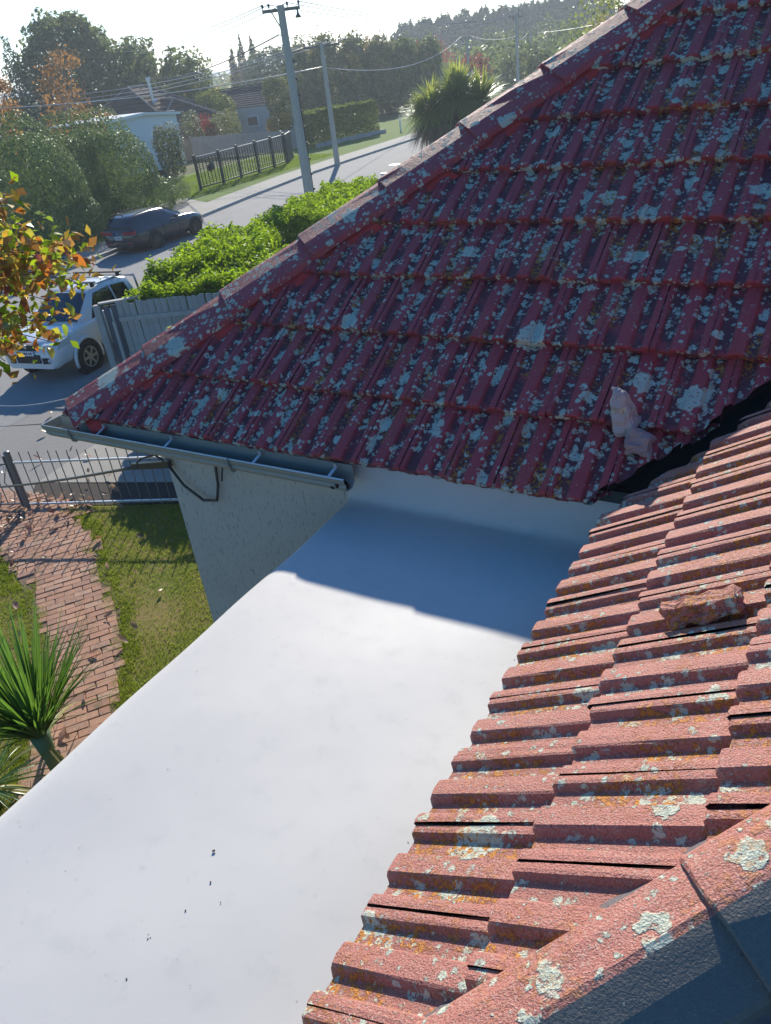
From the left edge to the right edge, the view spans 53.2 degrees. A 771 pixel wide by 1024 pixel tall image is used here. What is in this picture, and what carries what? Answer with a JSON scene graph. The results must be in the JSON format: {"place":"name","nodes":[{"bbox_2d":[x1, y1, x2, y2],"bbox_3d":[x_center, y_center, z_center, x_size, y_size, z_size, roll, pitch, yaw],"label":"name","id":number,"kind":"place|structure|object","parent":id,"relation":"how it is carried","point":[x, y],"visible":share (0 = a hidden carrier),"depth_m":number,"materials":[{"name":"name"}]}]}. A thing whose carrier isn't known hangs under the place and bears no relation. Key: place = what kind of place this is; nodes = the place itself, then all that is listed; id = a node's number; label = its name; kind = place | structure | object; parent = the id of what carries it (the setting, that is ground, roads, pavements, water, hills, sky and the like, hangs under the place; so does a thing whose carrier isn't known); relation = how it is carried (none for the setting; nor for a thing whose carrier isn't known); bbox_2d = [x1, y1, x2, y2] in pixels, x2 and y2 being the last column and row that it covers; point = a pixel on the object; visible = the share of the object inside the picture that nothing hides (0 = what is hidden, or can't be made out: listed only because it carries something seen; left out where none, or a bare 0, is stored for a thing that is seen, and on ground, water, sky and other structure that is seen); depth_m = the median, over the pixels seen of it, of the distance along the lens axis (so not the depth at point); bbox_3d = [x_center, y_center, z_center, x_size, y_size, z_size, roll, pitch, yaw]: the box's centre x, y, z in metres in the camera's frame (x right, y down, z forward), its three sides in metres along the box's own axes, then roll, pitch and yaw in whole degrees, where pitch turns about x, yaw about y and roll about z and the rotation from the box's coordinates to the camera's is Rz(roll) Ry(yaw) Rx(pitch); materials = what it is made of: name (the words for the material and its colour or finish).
{"place":"outdoors","nodes":[
{"label":"outdoors","id":0,"kind":"place"},
{"bbox_2d":[0,375,101,492],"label":"driveway","id":1,"kind":"structure","parent":0,"point":[23,440],"depth_m":15.09,"materials":[{"name":"concrete"}]},
{"bbox_2d":[92,291,219,368],"bbox_3d":[-3.817,-4.443,18.121,5.716,1.632,0.546,-5,31,5],"label":"timber fence","id":2,"kind":"object","parent":1,"relation":"on","point":[129,336],"visible":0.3,"depth_m":17.95,"materials":[{"name":"grey wood"}]},
{"bbox_2d":[0,488,125,801],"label":"brick path","id":3,"kind":"structure","parent":0,"point":[62,572],"depth_m":10.31,"materials":[{"name":"red brick"}]},
{"bbox_2d":[3,448,177,507],"bbox_3d":[-2.488,-0.611,11.941,7.256,1.070,0.116,-2,31,10],"label":"iron fence","id":4,"kind":"object","parent":3,"relation":"on","point":[10,462],"visible":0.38,"depth_m":12.36,"materials":[{"name":"grey metal"}]},
{"bbox_2d":[0,455,23,506],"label":"iron gate","id":5,"kind":"structure","parent":4,"relation":"attached to","point":[12,481],"depth_m":12.66,"materials":[{"name":"grey metal"}]},
{"bbox_2d":[31,483,178,504],"bbox_3d":[-2.414,-0.264,12.381,7.964,0.001,0.808,1,32,13],"label":"garden bed","id":6,"kind":"object","parent":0,"point":[133,490],"visible":0.2,"depth_m":13.00,"materials":[{"name":"soil"}]},
{"bbox_2d":[40,444,172,481],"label":"concrete slab","id":7,"kind":"structure","parent":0,"point":[106,466],"depth_m":13.85,"materials":[{"name":"grey concrete"}]},
{"bbox_2d":[0,502,213,816],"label":"front lawn","id":8,"kind":"structure","parent":0,"point":[143,607],"depth_m":10.27,"materials":[{"name":"green plant"}]},
{"bbox_2d":[0,737,54,809],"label":"spiky plant","id":9,"kind":"object","parent":8,"relation":"on","point":[16,789],"visible":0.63,"depth_m":7.36,"materials":[{"name":"green plant"}]},
{"bbox_2d":[0,171,115,384],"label":"autumn garden tree","id":10,"kind":"object","parent":8,"relation":"on","point":[16,265],"visible":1,"depth_m":7.48,"materials":[{"name":"orange plant"}]},
{"bbox_2d":[0,601,118,777],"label":"spiky plant","id":11,"kind":"object","parent":8,"relation":"on","point":[26,686],"visible":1,"depth_m":7.17,"materials":[{"name":"green plant"}]},
{"bbox_2d":[161,199,222,213],"bbox_3d":[-10.682,-15.814,40.113,3.162,0.001,8.324,-24,34,-26],"label":"driveway crossing","id":12,"kind":"object","parent":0,"point":[190,205],"visible":0.6,"depth_m":40.06,"materials":[{"name":"concrete"}]},
{"bbox_2d":[0,133,414,290],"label":"pavement","id":13,"kind":"structure","parent":0,"point":[101,247],"depth_m":44.98,"materials":[{"name":"concrete"}]},
{"bbox_2d":[0,138,428,429],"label":"road","id":14,"kind":"structure","parent":0,"point":[46,385],"depth_m":30.32,"materials":[{"name":"grey asphalt"}]},
{"bbox_2d":[5,270,144,373],"bbox_3d":[-7.517,-5.064,19.831,2.200,1.942,5.026,5,33,21],"label":"suv","id":15,"kind":"object","parent":14,"relation":"on","point":[85,334],"visible":0.52,"depth_m":18.59,"materials":[{"name":"silver metal"}]},
{"bbox_2d":[101,206,203,249],"bbox_3d":[-9.737,-12.205,32.649,2.140,1.612,4.607,9,34,26],"label":"dark car","id":16,"kind":"object","parent":14,"relation":"on","point":[153,228],"visible":1,"depth_m":31.36,"materials":[{"name":"blue paint"}]},
{"bbox_2d":[261,0,314,193],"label":"power pole","id":17,"kind":"object","parent":14,"relation":"on","point":[304,157],"visible":0.97,"depth_m":32.56,"materials":[{"name":"concrete"}]},
{"bbox_2d":[152,34,278,78],"bbox_3d":[-15.529,-33.174,57.766,0.051,0.903,63.302,-16,32,-15],"label":"power line","id":18,"kind":"object","parent":17,"relation":"attached to","point":[224,61],"visible":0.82,"depth_m":41.14,"materials":[{"name":"metal"}]},
{"bbox_2d":[300,1,521,21],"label":"power line","id":19,"kind":"object","parent":17,"relation":"attached to","point":[399,17],"visible":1,"depth_m":41.96,"materials":[{"name":"metal"}]},
{"bbox_2d":[303,39,339,165],"bbox_3d":[-3.477,-25.256,47.847,2.217,6.880,0.411,-7,31,1],"label":"power pole","id":20,"kind":"object","parent":14,"relation":"on","point":[321,46],"visible":0.91,"depth_m":47.55,"materials":[{"name":"concrete"}]},
{"bbox_2d":[0,66,322,108],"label":"power line","id":21,"kind":"object","parent":20,"relation":"attached to","point":[162,93],"visible":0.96,"depth_m":47.77,"materials":[{"name":"metal"}]},
{"bbox_2d":[58,45,310,100],"bbox_3d":[-17.243,-32.699,58.199,36.456,1.351,0.036,22,42,40],"label":"power line","id":22,"kind":"object","parent":20,"relation":"attached to","point":[195,78],"visible":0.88,"depth_m":54.90,"materials":[{"name":"metal"}]},
{"bbox_2d":[72,46,301,94],"bbox_3d":[-17.626,-32.736,58.019,36.023,1.018,0.036,23,42,40],"label":"power line","id":23,"kind":"object","parent":20,"relation":"attached to","point":[192,75],"visible":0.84,"depth_m":54.48,"materials":[{"name":"metal"}]},
{"bbox_2d":[76,43,326,102],"bbox_3d":[-16.684,-32.712,58.361,37.183,1.621,0.036,22,41,40],"label":"power line","id":24,"kind":"object","parent":20,"relation":"attached to","point":[203,80],"visible":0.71,"depth_m":55.06,"materials":[{"name":"metal"}]},
{"bbox_2d":[107,153,339,211],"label":"lawn","id":25,"kind":"structure","parent":0,"point":[244,183],"depth_m":49.89,"materials":[{"name":"green plant"}]},
{"bbox_2d":[191,131,293,189],"bbox_3d":[-8.424,-23.056,49.992,1.143,2.015,12.857,5,33,20],"label":"trellis fence","id":26,"kind":"object","parent":25,"relation":"on","point":[286,146],"visible":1,"depth_m":48.55,"materials":[{"name":"black metal"}]},
{"bbox_2d":[0,68,522,505],"bbox_3d":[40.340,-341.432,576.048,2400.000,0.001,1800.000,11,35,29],"label":"ground","id":27,"kind":"structure","parent":0,"point":[190,167],"depth_m":62.37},
{"bbox_2d":[0,75,33,201],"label":"autumn tree","id":28,"kind":"object","parent":27,"relation":"on","point":[4,88],"visible":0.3,"depth_m":49.40,"materials":[{"name":"orange plant"}]},
{"bbox_2d":[0,36,70,151],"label":"pine tree","id":29,"kind":"object","parent":27,"relation":"on","point":[24,94],"visible":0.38,"depth_m":72.39,"materials":[{"name":"green plant"}]},
{"bbox_2d":[32,43,95,141],"bbox_3d":[-25.812,-32.247,62.111,4.984,9.459,4.944,-13,31,-10],"label":"birch tree","id":30,"kind":"object","parent":27,"relation":"on","point":[51,74],"visible":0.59,"depth_m":61.03,"materials":[{"name":"orange plant"}]},
{"bbox_2d":[68,106,151,208],"bbox_3d":[-14.953,-19.253,41.956,4.203,5.242,4.363,11,35,29],"label":"hedge shrub","id":31,"kind":"object","parent":27,"relation":"on","point":[103,120],"visible":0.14,"depth_m":41.15,"materials":[{"name":"green plant"}]},
{"bbox_2d":[13,7,216,143],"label":"evergreen tree","id":32,"kind":"object","parent":27,"relation":"on","point":[99,53],"visible":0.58,"depth_m":76.30,"materials":[{"name":"green plant"}]},
{"bbox_2d":[50,110,186,183],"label":"garden shed","id":33,"kind":"structure","parent":27,"relation":"on","point":[141,125],"depth_m":55.25,"materials":[{"name":"painted wall"},{"name":"metal roof"}]},
{"bbox_2d":[89,77,223,149],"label":"brown house","id":34,"kind":"structure","parent":27,"relation":"on","point":[167,102],"depth_m":71.11,"materials":[{"name":"brick"}]},
{"bbox_2d":[178,110,205,151],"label":"flowering shrub","id":35,"kind":"object","parent":27,"relation":"on","point":[193,126],"visible":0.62,"depth_m":65.40,"materials":[{"name":"green plant"}]},
{"bbox_2d":[190,112,219,136],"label":"red shrub","id":36,"kind":"object","parent":27,"relation":"on","point":[204,122],"visible":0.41,"depth_m":67.70,"materials":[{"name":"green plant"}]},
{"bbox_2d":[122,217,288,345],"bbox_3d":[-3.522,-6.230,20.456,4.425,2.318,6.556,-1,31,12],"label":"hedge","id":37,"kind":"object","parent":27,"relation":"on","point":[215,259],"visible":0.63,"depth_m":19.16,"materials":[{"name":"green plant"}]},
{"bbox_2d":[0,138,415,295],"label":"kerb","id":38,"kind":"structure","parent":27,"relation":"on","point":[114,250],"depth_m":42.33,"materials":[{"name":"concrete"}]},
{"bbox_2d":[194,88,236,125],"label":"garden tree","id":39,"kind":"object","parent":27,"relation":"on","point":[219,102],"visible":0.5,"depth_m":75.69,"materials":[{"name":"green plant"}]},
{"bbox_2d":[204,108,241,135],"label":"garden shrub","id":40,"kind":"object","parent":27,"relation":"on","point":[227,129],"visible":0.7,"depth_m":67.99,"materials":[{"name":"green plant"}]},
{"bbox_2d":[228,44,241,88],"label":"poplar tree","id":41,"kind":"object","parent":27,"relation":"on","point":[233,77],"visible":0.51,"depth_m":128.00,"materials":[{"name":"green plant"}]},
{"bbox_2d":[181,130,297,160],"bbox_3d":[-13.704,-29.977,63.135,13.592,1.700,3.051,-6,31,3],"label":"paling fence","id":42,"kind":"object","parent":27,"relation":"on","point":[202,145],"visible":0.56,"depth_m":63.40,"materials":[{"name":"grey wood"}]},
{"bbox_2d":[237,33,251,86],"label":"poplar tree","id":43,"kind":"object","parent":27,"relation":"on","point":[240,51],"visible":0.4,"depth_m":127.47,"materials":[{"name":"green plant"}]},
{"bbox_2d":[205,81,294,133],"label":"blue roofed house","id":44,"kind":"structure","parent":27,"relation":"on","point":[251,109],"depth_m":79.02,"materials":[{"name":"grey tile"}]},
{"bbox_2d":[0,88,507,265],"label":"verge","id":45,"kind":"structure","parent":27,"relation":"on","point":[392,127],"depth_m":58.96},
{"bbox_2d":[0,110,76,231],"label":"hedge shrub","id":46,"kind":"object","parent":45,"relation":"on","point":[19,129],"visible":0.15,"depth_m":36.82,"materials":[{"name":"green plant"}]},
{"bbox_2d":[0,131,105,253],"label":"hedge shrub","id":47,"kind":"object","parent":45,"relation":"on","point":[62,209],"visible":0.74,"depth_m":31.81,"materials":[{"name":"green plant"}]},
{"bbox_2d":[35,107,129,214],"bbox_3d":[-15.872,-18.036,40.063,4.500,5.279,4.385,11,35,29],"label":"hedge shrub","id":48,"kind":"object","parent":45,"relation":"on","point":[64,123],"visible":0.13,"depth_m":38.97,"materials":[{"name":"green plant"}]},
{"bbox_2d":[29,128,175,231],"bbox_3d":[-13.666,-16.049,37.087,6.485,4.460,3.961,-18,32,-18],"label":"hedge shrub","id":49,"kind":"object","parent":45,"relation":"on","point":[138,193],"visible":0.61,"depth_m":36.40,"materials":[{"name":"green plant"}]},
{"bbox_2d":[150,120,186,178],"bbox_3d":[-14.792,-24.801,52.763,2.190,3.683,2.556,-3,31,8],"label":"flowering shrub","id":50,"kind":"object","parent":45,"relation":"on","point":[172,150],"visible":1,"depth_m":52.38,"materials":[{"name":"green plant"}]},
{"bbox_2d":[154,176,190,206],"bbox_3d":[-11.446,-17.173,41.306,2.027,1.550,2.022,11,35,29],"label":"clipped bush","id":51,"kind":"object","parent":45,"relation":"on","point":[185,191],"visible":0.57,"depth_m":41.15,"materials":[{"name":"green plant"}]},
{"bbox_2d":[302,99,379,147],"bbox_3d":[-4.118,-31.945,63.298,3.030,2.842,8.545,21,41,39],"label":"hedge","id":52,"kind":"object","parent":45,"relation":"on","point":[343,123],"visible":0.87,"depth_m":62.58,"materials":[{"name":"green plant"}]},
{"bbox_2d":[315,129,385,147],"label":"wall","id":53,"kind":"structure","parent":45,"relation":"on","point":[345,139],"depth_m":62.36,"materials":[{"name":"concrete"}]},
{"bbox_2d":[457,51,493,82],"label":"roadside tree","id":54,"kind":"object","parent":45,"relation":"on","point":[480,62],"visible":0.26,"depth_m":95.02,"materials":[{"name":"red plant"}]},
{"bbox_2d":[497,41,531,90],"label":"roadside tree","id":55,"kind":"object","parent":45,"relation":"on","point":[511,63],"visible":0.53,"depth_m":95.50,"materials":[{"name":"green plant"}]},
{"bbox_2d":[523,45,554,78],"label":"roadside tree","id":56,"kind":"object","parent":45,"relation":"on","point":[531,68],"visible":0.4,"depth_m":88.53,"materials":[{"name":"green plant"}]},
{"bbox_2d":[243,45,298,86],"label":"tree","id":57,"kind":"object","parent":27,"relation":"on","point":[272,69],"visible":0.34,"depth_m":110.33,"materials":[{"name":"green plant"}]},
{"bbox_2d":[265,116,277,131],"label":"golden shrub","id":58,"kind":"object","parent":27,"relation":"on","point":[270,124],"visible":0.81,"depth_m":70.75,"materials":[{"name":"green plant"}]},
{"bbox_2d":[261,74,294,130],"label":"garden tree","id":59,"kind":"object","parent":27,"relation":"on","point":[278,104],"visible":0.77,"depth_m":71.12,"materials":[{"name":"green plant"}]},
{"bbox_2d":[279,110,290,130],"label":"golden shrub","id":60,"kind":"object","parent":27,"relation":"on","point":[283,119],"visible":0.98,"depth_m":70.83,"materials":[{"name":"green plant"}]},
{"bbox_2d":[0,29,575,129],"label":"distant trees","id":61,"kind":"object","parent":27,"relation":"on","point":[220,80],"visible":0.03,"depth_m":192.12,"materials":[{"name":"green plant"}]},
{"bbox_2d":[281,35,327,123],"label":"screen tree","id":62,"kind":"object","parent":27,"relation":"on","point":[306,84],"visible":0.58,"depth_m":80.51,"materials":[{"name":"green plant"}]},
{"bbox_2d":[255,173,377,248],"bbox_3d":[-1.442,-10.153,26.737,3.694,2.165,6.988,6,33,21],"label":"hedge","id":63,"kind":"object","parent":27,"relation":"on","point":[295,216],"visible":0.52,"depth_m":24.95,"materials":[{"name":"green plant"}]},
{"bbox_2d":[309,26,355,121],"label":"screen tree","id":64,"kind":"object","parent":27,"relation":"on","point":[339,96],"visible":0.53,"depth_m":81.93,"materials":[{"name":"green plant"}]},
{"bbox_2d":[338,23,382,116],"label":"screen tree","id":65,"kind":"object","parent":27,"relation":"on","point":[357,80],"visible":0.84,"depth_m":83.37,"materials":[{"name":"green plant"}]},
{"bbox_2d":[364,29,405,113],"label":"screen tree","id":66,"kind":"object","parent":27,"relation":"on","point":[379,59],"visible":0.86,"depth_m":85.02,"materials":[{"name":"green plant"}]},
{"bbox_2d":[0,0,770,1023],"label":"house","id":67,"kind":"structure","parent":27,"relation":"on","point":[454,546],"depth_m":3.59,"materials":[{"name":"tile"}]},
{"bbox_2d":[130,455,222,501],"bbox_3d":[-1.553,-0.295,5.768,0.944,0.412,0.071,9,34,26],"label":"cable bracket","id":68,"kind":"object","parent":67,"relation":"attached to","point":[157,464],"visible":0.76,"depth_m":5.78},
{"bbox_2d":[0,465,137,487],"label":"service cable","id":69,"kind":"object","parent":68,"relation":"attached to","point":[83,476],"visible":1,"depth_m":6.93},
{"bbox_2d":[610,386,655,458],"bbox_3d":[1.302,-0.477,4.028,0.297,0.340,0.179,56,67,57],"label":"mortar lump","id":70,"kind":"object","parent":67,"relation":"on","point":[626,418],"visible":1,"depth_m":4.02,"materials":[{"name":"grey concrete"}]},
{"bbox_2d":[658,584,744,630],"bbox_3d":[1.036,0.305,2.524,0.262,0.190,0.137,11,35,29],"label":"broken cap piece","id":71,"kind":"object","parent":67,"relation":"on","point":[703,609],"visible":1,"depth_m":2.49,"materials":[{"name":"tile"}]},
{"bbox_2d":[191,20,584,126],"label":"distant scrub","id":72,"kind":"object","parent":27,"relation":"on","point":[551,46],"visible":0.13,"depth_m":107.65,"materials":[{"name":"green plant"}]},
{"bbox_2d":[388,30,426,110],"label":"screen tree","id":73,"kind":"object","parent":27,"relation":"on","point":[409,77],"visible":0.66,"depth_m":86.08,"materials":[{"name":"green plant"}]},
{"bbox_2d":[414,31,446,91],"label":"screen tree","id":74,"kind":"object","parent":27,"relation":"on","point":[426,49],"visible":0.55,"depth_m":87.16,"materials":[{"name":"green plant"}]},
{"bbox_2d":[416,33,457,78],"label":"roadside tree","id":75,"kind":"object","parent":27,"relation":"on","point":[443,55],"visible":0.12,"depth_m":113.52,"materials":[{"name":"green plant"}]},
{"bbox_2d":[433,13,447,53],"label":"shelterbelt tree","id":76,"kind":"object","parent":27,"relation":"on","point":[438,22],"visible":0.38,"depth_m":185.69,"materials":[{"name":"green plant"}]},
{"bbox_2d":[440,10,453,55],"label":"shelterbelt tree","id":77,"kind":"object","parent":27,"relation":"on","point":[446,18],"visible":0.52,"depth_m":185.35,"materials":[{"name":"green plant"}]},
{"bbox_2d":[445,16,460,61],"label":"shelterbelt tree","id":78,"kind":"object","parent":27,"relation":"on","point":[451,32],"visible":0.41,"depth_m":185.64,"materials":[{"name":"green plant"}]},
{"bbox_2d":[399,56,508,155],"bbox_3d":[4.359,-24.016,46.209,7.250,6.010,5.263,2,32,15],"label":"cabbage tree","id":79,"kind":"object","parent":27,"relation":"on","point":[457,98],"visible":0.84,"depth_m":45.18,"materials":[{"name":"green plant"}]},
{"bbox_2d":[453,11,465,57],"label":"shelterbelt tree","id":80,"kind":"object","parent":27,"relation":"on","point":[457,18],"visible":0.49,"depth_m":185.09,"materials":[{"name":"green plant"}]},
{"bbox_2d":[458,6,472,47],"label":"shelterbelt tree","id":81,"kind":"object","parent":27,"relation":"on","point":[465,16],"visible":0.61,"depth_m":184.46,"materials":[{"name":"green plant"}]},
{"bbox_2d":[466,15,479,48],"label":"shelterbelt tree","id":82,"kind":"object","parent":27,"relation":"on","point":[472,28],"visible":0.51,"depth_m":184.90,"materials":[{"name":"green plant"}]},
{"bbox_2d":[471,10,484,51],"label":"shelterbelt tree","id":83,"kind":"object","parent":27,"relation":"on","point":[477,16],"visible":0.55,"depth_m":184.39,"materials":[{"name":"green plant"}]},
{"bbox_2d":[477,4,490,45],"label":"shelterbelt tree","id":84,"kind":"object","parent":27,"relation":"on","point":[484,10],"visible":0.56,"depth_m":183.82,"materials":[{"name":"green plant"}]},
{"bbox_2d":[485,8,496,67],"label":"shelterbelt tree","id":85,"kind":"object","parent":27,"relation":"on","point":[490,16],"visible":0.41,"depth_m":183.88,"materials":[{"name":"green plant"}]},
{"bbox_2d":[491,8,504,58],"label":"shelterbelt tree","id":86,"kind":"object","parent":27,"relation":"on","point":[495,13],"visible":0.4,"depth_m":183.71,"materials":[{"name":"green plant"}]},
{"bbox_2d":[478,20,527,80],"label":"roadside tree","id":87,"kind":"object","parent":27,"relation":"on","point":[499,37],"visible":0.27,"depth_m":115.39,"materials":[{"name":"green plant"}]},
{"bbox_2d":[497,2,510,42],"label":"shelterbelt tree","id":88,"kind":"object","parent":27,"relation":"on","point":[503,9],"visible":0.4,"depth_m":183.03,"materials":[{"name":"green plant"}]},
{"bbox_2d":[501,4,515,40],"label":"shelterbelt tree","id":89,"kind":"object","parent":27,"relation":"on","point":[510,11],"visible":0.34,"depth_m":183.00,"materials":[{"name":"green plant"}]},
{"bbox_2d":[509,13,522,82],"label":"power pole","id":90,"kind":"object","parent":27,"relation":"on","point":[517,52],"visible":0.82,"depth_m":76.14,"materials":[{"name":"concrete"}]},
{"bbox_2d":[517,1,529,39],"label":"shelterbelt tree","id":91,"kind":"object","parent":27,"relation":"on","point":[522,8],"visible":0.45,"depth_m":182.54,"materials":[{"name":"green plant"}]},
{"bbox_2d":[523,1,535,38],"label":"shelterbelt tree","id":92,"kind":"object","parent":27,"relation":"on","point":[530,22],"visible":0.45,"depth_m":182.44,"materials":[{"name":"green plant"}]},
{"bbox_2d":[529,0,541,41],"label":"shelterbelt tree","id":93,"kind":"object","parent":27,"relation":"on","point":[535,7],"visible":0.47,"depth_m":182.01,"materials":[{"name":"green plant"}]},
{"bbox_2d":[534,0,548,41],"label":"shelterbelt tree","id":94,"kind":"object","parent":27,"relation":"on","point":[542,5],"visible":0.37,"depth_m":181.74,"materials":[{"name":"green plant"}]},
{"bbox_2d":[541,0,557,31],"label":"shelterbelt tree","id":95,"kind":"object","parent":27,"relation":"on","point":[548,7],"visible":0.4,"depth_m":181.46,"materials":[{"name":"green plant"}]},
{"bbox_2d":[549,0,561,38],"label":"shelterbelt tree","id":96,"kind":"object","parent":27,"relation":"on","point":[554,11],"visible":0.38,"depth_m":181.20,"materials":[{"name":"green plant"}]},
{"bbox_2d":[527,6,593,54],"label":"roadside tree","id":97,"kind":"object","parent":27,"relation":"on","point":[545,23],"visible":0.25,"depth_m":112.66,"materials":[{"name":"green plant"}]},
{"bbox_2d":[562,0,574,38],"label":"shelterbelt tree","id":98,"kind":"object","parent":27,"relation":"on","point":[569,7],"visible":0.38,"depth_m":180.75,"materials":[{"name":"green plant"}]},
{"bbox_2d":[569,0,582,34],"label":"shelterbelt tree","id":99,"kind":"object","parent":27,"relation":"on","point":[576,6],"visible":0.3,"depth_m":180.44,"materials":[{"name":"green plant"}]},
{"bbox_2d":[563,0,624,47],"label":"pale tree","id":100,"kind":"object","parent":27,"relation":"on","point":[597,10],"visible":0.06,"depth_m":24.03,"materials":[{"name":"green plant"}]},
{"bbox_2d":[0,0,629,93],"label":"sky","id":101,"kind":"structure","parent":0,"point":[161,20],"materials":[{"name":"white"}]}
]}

